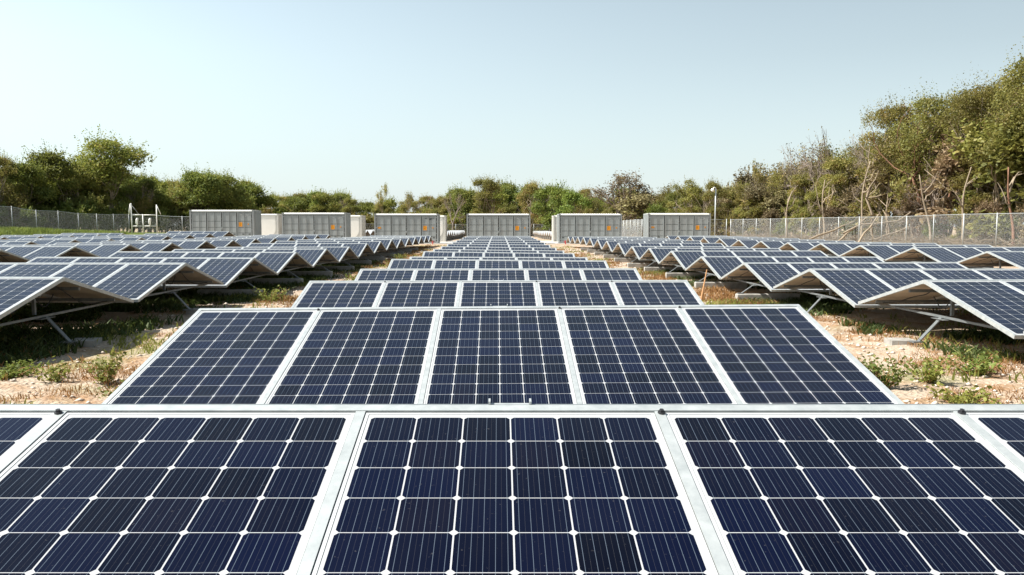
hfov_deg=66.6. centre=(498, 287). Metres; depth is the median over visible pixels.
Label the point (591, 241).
solar table
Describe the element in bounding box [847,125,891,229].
bare tree
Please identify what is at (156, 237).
solar table
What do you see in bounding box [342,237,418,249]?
solar table
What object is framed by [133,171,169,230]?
leafy tree
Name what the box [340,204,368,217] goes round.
leafy tree
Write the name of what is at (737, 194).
olive tree
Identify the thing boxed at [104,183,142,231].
leafy tree
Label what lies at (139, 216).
chain link fence
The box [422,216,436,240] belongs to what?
door
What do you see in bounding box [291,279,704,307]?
solar table
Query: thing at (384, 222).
door
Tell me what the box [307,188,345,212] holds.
leafy tree
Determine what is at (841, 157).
sparse tree
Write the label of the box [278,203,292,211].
olive tree
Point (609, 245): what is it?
solar table
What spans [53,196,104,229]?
shrub
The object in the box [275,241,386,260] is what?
solar table
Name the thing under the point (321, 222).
door
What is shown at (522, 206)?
olive tree
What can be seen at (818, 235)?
fallen trunk
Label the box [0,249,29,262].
solar table
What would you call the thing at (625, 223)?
chain link fence
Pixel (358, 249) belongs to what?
solar table
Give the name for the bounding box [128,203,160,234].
pipe gantry
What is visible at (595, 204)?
sparse tree
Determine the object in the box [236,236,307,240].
solar table
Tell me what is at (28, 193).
leafy tree
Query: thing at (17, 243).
solar table
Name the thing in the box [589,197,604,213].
leafy tree
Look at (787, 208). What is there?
dead trunk
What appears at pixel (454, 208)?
leafy tree
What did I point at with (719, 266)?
solar table
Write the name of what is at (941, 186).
tall tree
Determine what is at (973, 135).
scrub bush
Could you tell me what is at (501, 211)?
scrub bush
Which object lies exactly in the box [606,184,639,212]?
leafy tree
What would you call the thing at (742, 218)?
scrub bush
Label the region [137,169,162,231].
olive tree
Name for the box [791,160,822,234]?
olive tree
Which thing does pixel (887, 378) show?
weed plant
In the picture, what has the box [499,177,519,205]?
leafy tree
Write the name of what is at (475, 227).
door
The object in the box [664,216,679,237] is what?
door
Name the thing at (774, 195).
olive tree
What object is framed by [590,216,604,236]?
door
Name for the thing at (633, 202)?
scrub bush
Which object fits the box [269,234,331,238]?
solar table
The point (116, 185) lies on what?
leafy tree
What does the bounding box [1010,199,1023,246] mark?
scrub bush
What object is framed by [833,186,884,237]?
scrub bush
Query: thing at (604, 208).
olive tree
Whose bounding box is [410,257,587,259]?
solar table
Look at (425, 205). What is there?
leafy tree
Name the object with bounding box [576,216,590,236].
door
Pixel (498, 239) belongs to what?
solar table
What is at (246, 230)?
door
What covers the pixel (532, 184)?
olive tree
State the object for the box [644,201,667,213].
leafy tree
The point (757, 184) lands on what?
bare tree
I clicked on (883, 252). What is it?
solar table
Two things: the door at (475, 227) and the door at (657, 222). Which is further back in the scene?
the door at (657, 222)
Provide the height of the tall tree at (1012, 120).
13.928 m
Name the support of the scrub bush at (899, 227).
on the ground at (902, 390)
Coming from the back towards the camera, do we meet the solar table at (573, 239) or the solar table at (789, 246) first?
the solar table at (573, 239)
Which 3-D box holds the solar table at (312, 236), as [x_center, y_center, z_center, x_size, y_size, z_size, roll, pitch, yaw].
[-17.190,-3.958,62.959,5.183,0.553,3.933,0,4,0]
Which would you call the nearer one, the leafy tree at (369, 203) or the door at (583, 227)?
the door at (583, 227)
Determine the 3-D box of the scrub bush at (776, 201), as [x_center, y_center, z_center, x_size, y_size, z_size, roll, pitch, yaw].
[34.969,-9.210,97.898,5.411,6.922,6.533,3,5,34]
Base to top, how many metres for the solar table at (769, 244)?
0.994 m
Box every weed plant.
[0,359,50,379]
[31,356,70,381]
[76,349,126,385]
[96,380,123,397]
[248,285,290,300]
[344,273,356,280]
[390,253,406,258]
[857,348,914,388]
[904,352,957,382]
[926,381,1003,403]
[945,350,1005,376]
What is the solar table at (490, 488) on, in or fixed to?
on the ground at (902, 390)
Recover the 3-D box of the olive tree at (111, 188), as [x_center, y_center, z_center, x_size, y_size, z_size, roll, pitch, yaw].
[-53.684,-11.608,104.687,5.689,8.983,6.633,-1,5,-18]
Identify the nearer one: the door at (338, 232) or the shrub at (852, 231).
the door at (338, 232)
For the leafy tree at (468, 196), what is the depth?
161.33 m
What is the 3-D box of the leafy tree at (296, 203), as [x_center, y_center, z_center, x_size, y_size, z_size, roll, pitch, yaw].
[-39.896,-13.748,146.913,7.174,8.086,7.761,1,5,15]
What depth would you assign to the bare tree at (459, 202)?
137.90 m
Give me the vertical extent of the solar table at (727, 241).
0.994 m
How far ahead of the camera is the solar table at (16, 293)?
10.50 m
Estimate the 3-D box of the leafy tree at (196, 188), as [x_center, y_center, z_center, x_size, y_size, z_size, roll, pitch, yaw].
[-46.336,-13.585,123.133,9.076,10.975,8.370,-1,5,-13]
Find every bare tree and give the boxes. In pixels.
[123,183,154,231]
[415,198,432,212]
[442,191,468,229]
[742,172,769,234]
[779,158,824,233]
[780,142,814,197]
[792,127,840,205]
[792,161,841,235]
[812,149,876,204]
[843,143,866,187]
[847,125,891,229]
[887,161,947,243]
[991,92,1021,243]
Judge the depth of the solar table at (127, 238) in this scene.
50.79 m
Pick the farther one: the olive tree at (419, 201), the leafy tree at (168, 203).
the olive tree at (419, 201)
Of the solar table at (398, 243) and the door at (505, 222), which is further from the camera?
the door at (505, 222)
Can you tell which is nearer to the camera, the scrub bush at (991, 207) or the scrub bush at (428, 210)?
the scrub bush at (991, 207)
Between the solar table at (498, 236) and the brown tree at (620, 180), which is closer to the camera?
the solar table at (498, 236)
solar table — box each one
[0,236,43,239]
[0,239,81,244]
[0,241,39,244]
[0,244,141,256]
[0,246,99,259]
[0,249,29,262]
[0,263,223,313]
[0,277,133,346]
[0,398,1023,574]
[2,235,74,237]
[22,238,114,242]
[26,257,277,295]
[34,234,101,236]
[53,243,182,251]
[61,233,125,235]
[61,237,145,240]
[93,236,171,239]
[100,241,215,248]
[102,304,903,403]
[108,251,312,285]
[120,235,194,238]
[138,240,242,246]
[144,233,215,237]
[165,231,235,237]
[169,239,260,246]
[171,249,338,277]
[194,238,277,242]
[215,247,358,270]
[217,237,294,240]
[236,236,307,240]
[247,243,374,264]
[253,235,320,238]
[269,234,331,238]
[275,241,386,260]
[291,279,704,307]
[296,239,396,256]
[329,238,412,252]
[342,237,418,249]
[354,268,641,280]
[362,236,427,243]
[370,235,432,242]
[378,239,404,254]
[387,259,608,268]
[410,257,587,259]
[414,237,423,244]
[422,251,574,256]
[433,249,563,252]
[441,246,556,249]
[447,244,550,247]
[452,242,544,244]
[456,240,540,241]
[460,239,536,239]
[463,238,533,238]
[465,237,531,237]
[468,236,528,236]
[570,237,579,243]
[575,237,585,244]
[580,237,656,250]
[586,238,668,252]
[593,239,683,255]
[602,241,701,257]
[612,243,723,262]
[624,246,747,267]
[640,248,781,272]
[659,250,827,278]
[675,236,741,240]
[685,256,884,288]
[686,237,703,240]
[700,237,776,242]
[715,238,799,245]
[720,262,968,300]
[731,239,824,247]
[751,241,854,255]
[773,268,1023,313]
[779,242,890,250]
[809,243,937,261]
[839,245,993,268]
[858,279,1023,345]
[885,247,1023,261]
[958,251,1023,268]
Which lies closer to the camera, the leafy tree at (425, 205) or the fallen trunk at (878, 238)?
the fallen trunk at (878, 238)
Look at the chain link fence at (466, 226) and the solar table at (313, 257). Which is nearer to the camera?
the solar table at (313, 257)
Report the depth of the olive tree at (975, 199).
64.09 m
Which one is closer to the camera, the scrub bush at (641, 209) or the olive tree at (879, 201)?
the olive tree at (879, 201)
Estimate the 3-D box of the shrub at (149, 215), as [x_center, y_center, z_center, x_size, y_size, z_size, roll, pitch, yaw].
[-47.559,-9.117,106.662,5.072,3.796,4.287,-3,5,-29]
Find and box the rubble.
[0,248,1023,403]
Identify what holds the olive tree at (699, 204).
on the ground at (902, 390)
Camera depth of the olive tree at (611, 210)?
149.43 m
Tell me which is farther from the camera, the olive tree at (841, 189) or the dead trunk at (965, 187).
the olive tree at (841, 189)
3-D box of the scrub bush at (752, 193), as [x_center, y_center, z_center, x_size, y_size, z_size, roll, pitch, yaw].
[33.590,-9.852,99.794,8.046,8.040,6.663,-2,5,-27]
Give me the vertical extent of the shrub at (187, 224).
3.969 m
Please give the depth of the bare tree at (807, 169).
93.50 m
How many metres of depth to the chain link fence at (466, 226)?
152.83 m
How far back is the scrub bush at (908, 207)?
71.60 m
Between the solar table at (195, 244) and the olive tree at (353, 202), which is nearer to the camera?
the solar table at (195, 244)
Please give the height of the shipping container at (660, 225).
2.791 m
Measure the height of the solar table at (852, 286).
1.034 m
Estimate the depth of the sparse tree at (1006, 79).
64.62 m
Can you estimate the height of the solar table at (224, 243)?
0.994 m
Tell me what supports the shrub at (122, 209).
on the ground at (902, 390)
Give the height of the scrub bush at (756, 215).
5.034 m
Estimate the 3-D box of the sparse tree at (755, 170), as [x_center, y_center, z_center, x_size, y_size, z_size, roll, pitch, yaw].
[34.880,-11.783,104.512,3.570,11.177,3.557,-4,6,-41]
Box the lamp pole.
[711,187,715,235]
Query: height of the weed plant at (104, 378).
0.403 m
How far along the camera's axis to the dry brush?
68.13 m
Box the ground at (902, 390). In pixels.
[0,227,1023,403]
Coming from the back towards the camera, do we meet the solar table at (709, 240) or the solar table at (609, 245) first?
the solar table at (709, 240)
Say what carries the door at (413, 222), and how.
in the shipping container at (407, 224)
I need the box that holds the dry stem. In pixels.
[700,269,706,299]
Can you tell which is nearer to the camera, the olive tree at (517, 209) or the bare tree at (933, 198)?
the bare tree at (933, 198)
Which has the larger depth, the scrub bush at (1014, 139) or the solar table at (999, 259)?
the scrub bush at (1014, 139)
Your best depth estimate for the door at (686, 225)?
75.25 m
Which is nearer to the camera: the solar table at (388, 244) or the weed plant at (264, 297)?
the weed plant at (264, 297)
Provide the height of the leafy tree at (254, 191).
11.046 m
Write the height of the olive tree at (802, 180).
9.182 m
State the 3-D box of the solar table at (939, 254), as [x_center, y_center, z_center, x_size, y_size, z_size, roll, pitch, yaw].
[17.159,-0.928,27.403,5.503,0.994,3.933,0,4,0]
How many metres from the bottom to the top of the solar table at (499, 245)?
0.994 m
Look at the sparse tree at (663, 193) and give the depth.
122.74 m
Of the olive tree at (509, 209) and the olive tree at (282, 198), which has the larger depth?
the olive tree at (509, 209)
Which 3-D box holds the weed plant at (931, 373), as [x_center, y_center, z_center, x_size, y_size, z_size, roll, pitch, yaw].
[4.632,0.888,8.395,0.484,0.363,0.504,0,5,0]
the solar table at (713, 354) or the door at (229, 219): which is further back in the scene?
the door at (229, 219)
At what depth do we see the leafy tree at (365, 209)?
171.42 m
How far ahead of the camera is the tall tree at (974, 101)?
66.24 m
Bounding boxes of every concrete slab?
[424,241,455,243]
[541,241,574,243]
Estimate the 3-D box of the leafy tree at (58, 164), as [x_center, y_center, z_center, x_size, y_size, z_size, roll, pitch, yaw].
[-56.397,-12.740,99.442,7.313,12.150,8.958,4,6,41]
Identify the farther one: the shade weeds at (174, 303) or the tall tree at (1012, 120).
the tall tree at (1012, 120)
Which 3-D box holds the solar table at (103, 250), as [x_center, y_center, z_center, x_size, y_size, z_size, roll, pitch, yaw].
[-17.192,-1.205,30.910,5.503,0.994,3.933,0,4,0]
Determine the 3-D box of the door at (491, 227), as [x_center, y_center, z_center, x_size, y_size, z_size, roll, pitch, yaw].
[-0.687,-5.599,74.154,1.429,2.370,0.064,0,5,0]
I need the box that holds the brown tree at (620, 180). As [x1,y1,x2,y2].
[584,168,655,236]
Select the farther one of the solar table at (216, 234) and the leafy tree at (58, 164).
the leafy tree at (58, 164)
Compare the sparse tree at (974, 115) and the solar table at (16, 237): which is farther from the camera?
the sparse tree at (974, 115)
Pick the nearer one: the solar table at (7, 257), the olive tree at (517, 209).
the solar table at (7, 257)
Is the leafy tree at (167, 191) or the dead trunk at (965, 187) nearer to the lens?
the dead trunk at (965, 187)
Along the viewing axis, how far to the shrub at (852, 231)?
81.21 m
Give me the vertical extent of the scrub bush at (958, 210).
3.802 m
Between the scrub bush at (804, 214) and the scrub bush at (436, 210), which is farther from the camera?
the scrub bush at (436, 210)
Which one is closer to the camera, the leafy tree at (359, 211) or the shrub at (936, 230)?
the shrub at (936, 230)
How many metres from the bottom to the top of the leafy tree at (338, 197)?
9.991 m
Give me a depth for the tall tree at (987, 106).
64.92 m
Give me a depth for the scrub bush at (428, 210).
158.16 m
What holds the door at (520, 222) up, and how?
in the shipping container at (497, 224)
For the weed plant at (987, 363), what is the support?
on the ground at (902, 390)
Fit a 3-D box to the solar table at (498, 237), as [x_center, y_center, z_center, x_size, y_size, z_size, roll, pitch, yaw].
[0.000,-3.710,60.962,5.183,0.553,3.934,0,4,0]
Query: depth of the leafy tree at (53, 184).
97.73 m
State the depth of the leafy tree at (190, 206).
114.06 m
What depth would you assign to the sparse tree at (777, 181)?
98.28 m
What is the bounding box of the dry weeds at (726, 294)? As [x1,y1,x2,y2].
[0,244,1023,403]
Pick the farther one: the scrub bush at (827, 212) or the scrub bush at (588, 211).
the scrub bush at (588, 211)
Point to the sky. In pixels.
(419, 97)
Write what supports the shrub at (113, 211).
on the ground at (902, 390)
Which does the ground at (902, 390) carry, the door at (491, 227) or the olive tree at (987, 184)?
the olive tree at (987, 184)
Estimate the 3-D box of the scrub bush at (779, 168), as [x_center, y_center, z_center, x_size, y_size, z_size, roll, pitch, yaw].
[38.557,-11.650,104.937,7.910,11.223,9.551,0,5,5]
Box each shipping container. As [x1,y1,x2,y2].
[189,210,261,235]
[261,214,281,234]
[282,212,350,237]
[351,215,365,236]
[374,213,439,242]
[440,215,446,241]
[467,213,529,236]
[552,215,556,241]
[557,214,621,242]
[643,213,710,237]
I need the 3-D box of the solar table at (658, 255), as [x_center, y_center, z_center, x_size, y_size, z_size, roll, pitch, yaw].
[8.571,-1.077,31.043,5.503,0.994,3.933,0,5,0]
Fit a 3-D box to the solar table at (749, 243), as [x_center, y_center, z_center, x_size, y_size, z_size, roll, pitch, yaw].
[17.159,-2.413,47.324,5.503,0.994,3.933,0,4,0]
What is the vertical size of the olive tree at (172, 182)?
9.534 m
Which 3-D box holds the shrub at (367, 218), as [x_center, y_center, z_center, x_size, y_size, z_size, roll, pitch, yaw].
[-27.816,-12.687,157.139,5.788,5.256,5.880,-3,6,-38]
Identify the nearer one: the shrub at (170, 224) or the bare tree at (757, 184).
the bare tree at (757, 184)
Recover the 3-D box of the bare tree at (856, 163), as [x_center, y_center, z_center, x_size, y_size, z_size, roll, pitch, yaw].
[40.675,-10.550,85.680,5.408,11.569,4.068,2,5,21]
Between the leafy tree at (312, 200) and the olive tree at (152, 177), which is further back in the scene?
the leafy tree at (312, 200)
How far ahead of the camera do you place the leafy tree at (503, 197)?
163.57 m
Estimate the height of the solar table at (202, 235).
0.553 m
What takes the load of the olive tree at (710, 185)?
on the ground at (902, 390)
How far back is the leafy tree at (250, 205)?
129.45 m
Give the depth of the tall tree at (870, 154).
90.64 m
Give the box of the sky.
[0,0,1023,226]
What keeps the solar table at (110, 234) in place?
on the ground at (902, 390)
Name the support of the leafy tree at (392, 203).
on the ground at (902, 390)
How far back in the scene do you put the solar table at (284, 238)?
54.72 m
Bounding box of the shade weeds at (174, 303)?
[0,258,1023,366]
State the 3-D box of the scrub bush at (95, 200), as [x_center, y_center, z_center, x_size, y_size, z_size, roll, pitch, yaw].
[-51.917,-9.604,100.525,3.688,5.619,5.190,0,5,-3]
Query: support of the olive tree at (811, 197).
on the ground at (902, 390)
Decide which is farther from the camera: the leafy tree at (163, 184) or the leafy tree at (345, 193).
the leafy tree at (345, 193)
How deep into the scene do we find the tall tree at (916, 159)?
71.52 m
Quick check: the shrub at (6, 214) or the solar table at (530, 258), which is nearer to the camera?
the solar table at (530, 258)
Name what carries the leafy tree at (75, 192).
on the ground at (902, 390)
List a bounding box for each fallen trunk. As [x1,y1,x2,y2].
[809,221,854,238]
[838,218,865,240]
[842,211,916,233]
[858,214,878,241]
[868,226,908,240]
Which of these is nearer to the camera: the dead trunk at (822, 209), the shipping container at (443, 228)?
the dead trunk at (822, 209)
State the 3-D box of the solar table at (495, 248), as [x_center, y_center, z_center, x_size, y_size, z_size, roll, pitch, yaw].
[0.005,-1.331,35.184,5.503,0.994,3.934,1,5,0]
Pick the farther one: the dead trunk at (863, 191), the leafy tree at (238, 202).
the leafy tree at (238, 202)
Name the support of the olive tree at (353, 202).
on the ground at (902, 390)
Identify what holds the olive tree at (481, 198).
on the ground at (902, 390)
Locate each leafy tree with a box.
[0,152,59,218]
[14,183,45,219]
[16,174,65,220]
[21,138,86,210]
[31,179,90,216]
[67,171,117,214]
[89,171,136,207]
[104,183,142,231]
[120,171,166,231]
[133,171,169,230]
[143,187,172,231]
[153,183,187,229]
[168,192,219,224]
[170,162,225,215]
[180,168,229,206]
[211,168,261,209]
[233,187,264,209]
[235,176,267,197]
[253,190,288,213]
[272,194,305,213]
[283,191,311,211]
[301,186,332,212]
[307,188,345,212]
[328,190,345,211]
[335,187,351,199]
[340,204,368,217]
[357,197,375,215]
[357,202,382,227]
[380,193,397,212]
[422,198,441,210]
[441,185,469,215]
[445,183,478,234]
[446,200,469,227]
[475,186,508,208]
[483,177,513,209]
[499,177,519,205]
[511,181,549,215]
[527,178,571,230]
[547,188,582,211]
[553,184,593,214]
[588,196,605,213]
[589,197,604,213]
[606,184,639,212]
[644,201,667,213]
[657,187,694,212]
[826,146,857,223]
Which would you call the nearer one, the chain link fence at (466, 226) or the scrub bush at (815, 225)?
the scrub bush at (815, 225)
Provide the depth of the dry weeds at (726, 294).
11.59 m
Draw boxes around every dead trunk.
[780,185,797,236]
[811,180,832,237]
[852,161,878,235]
[915,172,938,242]
[951,167,977,244]
[997,167,1023,246]
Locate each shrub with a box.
[0,202,11,226]
[4,204,50,227]
[24,206,68,229]
[48,206,79,229]
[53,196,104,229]
[97,205,117,230]
[110,200,148,231]
[134,207,170,231]
[155,207,183,231]
[180,208,192,230]
[353,211,372,229]
[366,213,378,229]
[447,210,472,231]
[447,213,466,235]
[531,213,547,235]
[710,223,725,235]
[772,220,792,237]
[839,219,864,240]
[922,219,950,243]
[994,216,1021,245]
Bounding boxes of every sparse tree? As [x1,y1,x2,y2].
[167,178,188,230]
[373,183,387,212]
[401,191,414,212]
[472,174,504,213]
[591,198,600,213]
[650,183,671,207]
[723,181,749,231]
[751,158,769,189]
[765,169,791,210]
[816,141,860,196]
[887,100,970,221]
[944,90,997,243]
[987,65,1019,110]
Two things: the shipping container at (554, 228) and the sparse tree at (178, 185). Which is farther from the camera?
the sparse tree at (178, 185)
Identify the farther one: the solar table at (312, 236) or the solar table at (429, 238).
the solar table at (429, 238)
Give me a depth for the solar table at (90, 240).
46.69 m
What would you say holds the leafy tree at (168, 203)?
on the ground at (902, 390)
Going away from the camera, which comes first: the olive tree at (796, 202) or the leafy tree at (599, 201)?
the olive tree at (796, 202)
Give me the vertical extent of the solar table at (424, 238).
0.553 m
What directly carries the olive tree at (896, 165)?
on the ground at (902, 390)
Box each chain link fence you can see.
[0,206,129,232]
[132,214,189,233]
[447,224,549,234]
[622,219,642,236]
[635,219,726,236]
[730,213,1023,246]
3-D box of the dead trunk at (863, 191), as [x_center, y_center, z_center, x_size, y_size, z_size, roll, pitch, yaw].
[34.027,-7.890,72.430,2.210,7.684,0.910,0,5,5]
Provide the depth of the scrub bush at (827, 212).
86.02 m
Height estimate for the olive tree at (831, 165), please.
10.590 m
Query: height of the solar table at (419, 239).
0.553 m
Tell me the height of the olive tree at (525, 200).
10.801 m
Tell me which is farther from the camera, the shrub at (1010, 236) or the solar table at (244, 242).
the shrub at (1010, 236)
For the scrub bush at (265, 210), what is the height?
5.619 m
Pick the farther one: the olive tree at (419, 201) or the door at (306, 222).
the olive tree at (419, 201)
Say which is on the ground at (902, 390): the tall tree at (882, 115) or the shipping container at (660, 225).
the tall tree at (882, 115)
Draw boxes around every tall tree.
[839,132,875,221]
[853,87,932,237]
[855,144,894,231]
[868,81,968,240]
[917,124,953,233]
[923,62,1003,243]
[926,110,992,238]
[972,36,1023,172]
[981,71,1023,237]
[994,94,1023,222]
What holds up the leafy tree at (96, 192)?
on the ground at (902, 390)
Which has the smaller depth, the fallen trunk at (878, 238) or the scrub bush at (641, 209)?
the fallen trunk at (878, 238)
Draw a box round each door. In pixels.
[191,212,206,230]
[207,212,221,230]
[221,212,236,235]
[237,212,252,235]
[283,215,298,233]
[299,215,313,233]
[314,215,328,234]
[329,215,344,237]
[376,216,390,235]
[391,216,406,235]
[406,216,420,235]
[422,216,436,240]
[468,216,482,235]
[484,216,498,235]
[498,216,512,235]
[514,216,528,235]
[560,216,574,240]
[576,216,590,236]
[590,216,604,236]
[605,216,620,236]
[649,216,663,237]
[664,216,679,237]
[679,216,693,235]
[694,216,708,235]
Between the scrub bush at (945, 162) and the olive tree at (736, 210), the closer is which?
the scrub bush at (945, 162)
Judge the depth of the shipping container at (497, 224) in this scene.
74.12 m
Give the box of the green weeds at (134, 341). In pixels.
[2,245,1023,403]
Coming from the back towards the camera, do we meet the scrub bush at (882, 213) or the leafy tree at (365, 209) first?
the leafy tree at (365, 209)
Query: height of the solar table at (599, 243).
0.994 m
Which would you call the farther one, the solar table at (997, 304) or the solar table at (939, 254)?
the solar table at (939, 254)
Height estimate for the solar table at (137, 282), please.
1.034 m
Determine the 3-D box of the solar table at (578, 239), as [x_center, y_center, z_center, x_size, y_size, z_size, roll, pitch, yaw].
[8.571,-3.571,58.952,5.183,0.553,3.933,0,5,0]
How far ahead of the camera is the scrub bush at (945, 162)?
66.94 m
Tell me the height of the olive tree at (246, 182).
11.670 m
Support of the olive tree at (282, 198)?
on the ground at (902, 390)
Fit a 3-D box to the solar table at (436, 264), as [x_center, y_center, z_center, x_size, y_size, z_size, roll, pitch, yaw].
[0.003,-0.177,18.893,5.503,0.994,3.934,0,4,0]
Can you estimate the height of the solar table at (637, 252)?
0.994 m
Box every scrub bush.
[0,188,33,227]
[81,191,109,230]
[126,194,155,231]
[168,199,191,230]
[259,204,273,213]
[420,206,433,213]
[431,205,443,214]
[496,208,511,213]
[574,207,584,213]
[579,207,595,213]
[612,190,656,236]
[627,191,658,228]
[714,180,751,234]
[717,188,739,233]
[718,211,736,235]
[730,181,776,236]
[733,162,773,232]
[735,208,749,235]
[737,190,778,233]
[744,204,767,234]
[748,186,797,230]
[759,208,781,232]
[766,162,808,221]
[769,158,807,230]
[788,206,812,235]
[807,217,818,235]
[815,203,842,233]
[830,179,874,231]
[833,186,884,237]
[844,156,923,237]
[868,206,892,241]
[889,215,907,237]
[896,195,930,241]
[912,134,992,243]
[941,111,1023,242]
[946,204,978,244]
[959,102,1023,245]
[962,198,1005,244]
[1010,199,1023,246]
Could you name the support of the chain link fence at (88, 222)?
on the ground at (902, 390)
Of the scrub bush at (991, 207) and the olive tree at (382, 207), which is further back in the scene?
the olive tree at (382, 207)
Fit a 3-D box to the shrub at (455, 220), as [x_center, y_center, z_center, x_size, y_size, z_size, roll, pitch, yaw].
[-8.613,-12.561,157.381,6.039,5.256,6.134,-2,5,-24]
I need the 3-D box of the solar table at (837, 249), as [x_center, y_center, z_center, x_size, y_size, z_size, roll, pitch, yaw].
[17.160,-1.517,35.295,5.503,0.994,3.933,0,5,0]
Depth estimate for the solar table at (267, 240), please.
50.73 m
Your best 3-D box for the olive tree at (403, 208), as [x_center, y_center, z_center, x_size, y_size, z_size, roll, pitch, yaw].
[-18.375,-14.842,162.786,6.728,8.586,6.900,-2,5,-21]
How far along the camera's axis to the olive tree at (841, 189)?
88.50 m
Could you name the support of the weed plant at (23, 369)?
on the ground at (902, 390)
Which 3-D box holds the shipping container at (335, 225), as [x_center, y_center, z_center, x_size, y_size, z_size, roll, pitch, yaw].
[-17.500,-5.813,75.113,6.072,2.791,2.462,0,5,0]
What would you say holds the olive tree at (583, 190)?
on the ground at (902, 390)
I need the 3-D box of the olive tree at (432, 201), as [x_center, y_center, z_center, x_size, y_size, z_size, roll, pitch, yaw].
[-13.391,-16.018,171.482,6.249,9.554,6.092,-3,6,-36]
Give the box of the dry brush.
[732,227,1023,246]
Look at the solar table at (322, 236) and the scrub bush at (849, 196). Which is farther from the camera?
the scrub bush at (849, 196)
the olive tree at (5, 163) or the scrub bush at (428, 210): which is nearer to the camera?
the olive tree at (5, 163)
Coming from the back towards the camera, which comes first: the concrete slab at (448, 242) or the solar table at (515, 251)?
the concrete slab at (448, 242)
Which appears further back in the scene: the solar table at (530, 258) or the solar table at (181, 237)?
the solar table at (181, 237)
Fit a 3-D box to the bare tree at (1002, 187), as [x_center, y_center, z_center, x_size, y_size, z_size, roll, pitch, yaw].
[42.563,-9.983,64.305,7.453,14.014,3.678,-3,5,-33]
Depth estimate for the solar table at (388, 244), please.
42.60 m
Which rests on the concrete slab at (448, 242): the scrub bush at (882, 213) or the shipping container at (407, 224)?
the shipping container at (407, 224)
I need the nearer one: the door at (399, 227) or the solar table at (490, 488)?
the solar table at (490, 488)
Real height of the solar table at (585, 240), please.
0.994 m
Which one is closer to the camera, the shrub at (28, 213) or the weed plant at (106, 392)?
the weed plant at (106, 392)
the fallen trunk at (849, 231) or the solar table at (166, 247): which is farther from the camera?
the fallen trunk at (849, 231)
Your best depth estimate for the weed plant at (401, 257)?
39.56 m
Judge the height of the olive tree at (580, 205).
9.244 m
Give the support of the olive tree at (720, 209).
on the ground at (902, 390)
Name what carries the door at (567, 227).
in the shipping container at (589, 225)
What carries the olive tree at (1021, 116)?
on the ground at (902, 390)
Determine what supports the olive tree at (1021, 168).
on the ground at (902, 390)
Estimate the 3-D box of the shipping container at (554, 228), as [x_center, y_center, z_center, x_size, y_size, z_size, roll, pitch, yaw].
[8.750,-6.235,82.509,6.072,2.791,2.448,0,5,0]
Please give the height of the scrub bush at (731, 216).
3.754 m
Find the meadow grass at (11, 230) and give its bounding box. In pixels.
[0,226,129,235]
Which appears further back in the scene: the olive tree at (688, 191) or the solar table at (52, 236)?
the olive tree at (688, 191)
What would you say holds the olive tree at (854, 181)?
on the ground at (902, 390)
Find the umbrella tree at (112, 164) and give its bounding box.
[62,124,159,210]
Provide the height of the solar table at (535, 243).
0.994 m
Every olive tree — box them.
[0,149,25,224]
[53,164,87,215]
[85,167,122,230]
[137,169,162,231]
[167,176,187,230]
[237,175,254,185]
[271,194,290,208]
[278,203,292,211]
[291,189,307,199]
[341,196,360,214]
[369,202,388,225]
[395,196,422,213]
[409,197,425,212]
[417,193,434,204]
[427,195,442,210]
[433,193,451,214]
[469,175,507,213]
[498,201,518,213]
[512,190,525,212]
[515,191,536,214]
[517,179,541,236]
[521,178,540,200]
[535,182,553,221]
[574,194,592,211]
[577,185,591,195]
[601,201,610,212]
[606,200,617,213]
[663,175,706,212]
[689,190,709,212]
[690,175,731,235]
[701,190,721,216]
[717,184,749,235]
[731,204,747,232]
[762,188,788,223]
[781,195,806,235]
[782,167,817,230]
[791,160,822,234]
[804,186,826,236]
[810,147,858,235]
[810,172,839,232]
[823,183,848,233]
[842,155,869,214]
[849,142,889,240]
[853,189,892,228]
[871,127,953,241]
[874,138,902,241]
[941,147,1021,244]
[944,108,1009,210]
[1000,93,1023,177]
[1006,84,1023,196]
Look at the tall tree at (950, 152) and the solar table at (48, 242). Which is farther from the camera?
the tall tree at (950, 152)
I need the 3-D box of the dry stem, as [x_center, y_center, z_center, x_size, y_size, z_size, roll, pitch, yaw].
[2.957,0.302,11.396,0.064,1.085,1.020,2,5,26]
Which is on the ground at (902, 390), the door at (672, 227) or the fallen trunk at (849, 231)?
the fallen trunk at (849, 231)
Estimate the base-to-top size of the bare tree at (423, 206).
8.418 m
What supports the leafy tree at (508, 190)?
on the ground at (902, 390)
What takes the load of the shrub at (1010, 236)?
on the ground at (902, 390)
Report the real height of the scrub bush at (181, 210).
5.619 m
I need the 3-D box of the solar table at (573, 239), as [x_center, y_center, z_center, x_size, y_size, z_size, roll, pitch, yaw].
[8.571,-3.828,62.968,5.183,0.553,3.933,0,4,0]
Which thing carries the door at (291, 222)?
in the shipping container at (335, 225)
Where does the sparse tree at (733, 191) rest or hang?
on the ground at (902, 390)
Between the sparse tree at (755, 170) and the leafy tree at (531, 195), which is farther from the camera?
the leafy tree at (531, 195)
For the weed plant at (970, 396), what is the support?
on the ground at (902, 390)
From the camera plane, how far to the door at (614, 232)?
74.70 m
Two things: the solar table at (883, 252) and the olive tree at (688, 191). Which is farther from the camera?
the olive tree at (688, 191)
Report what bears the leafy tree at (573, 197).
on the ground at (902, 390)
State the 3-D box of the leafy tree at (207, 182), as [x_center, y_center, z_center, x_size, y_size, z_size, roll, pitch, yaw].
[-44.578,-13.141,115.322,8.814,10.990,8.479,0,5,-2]

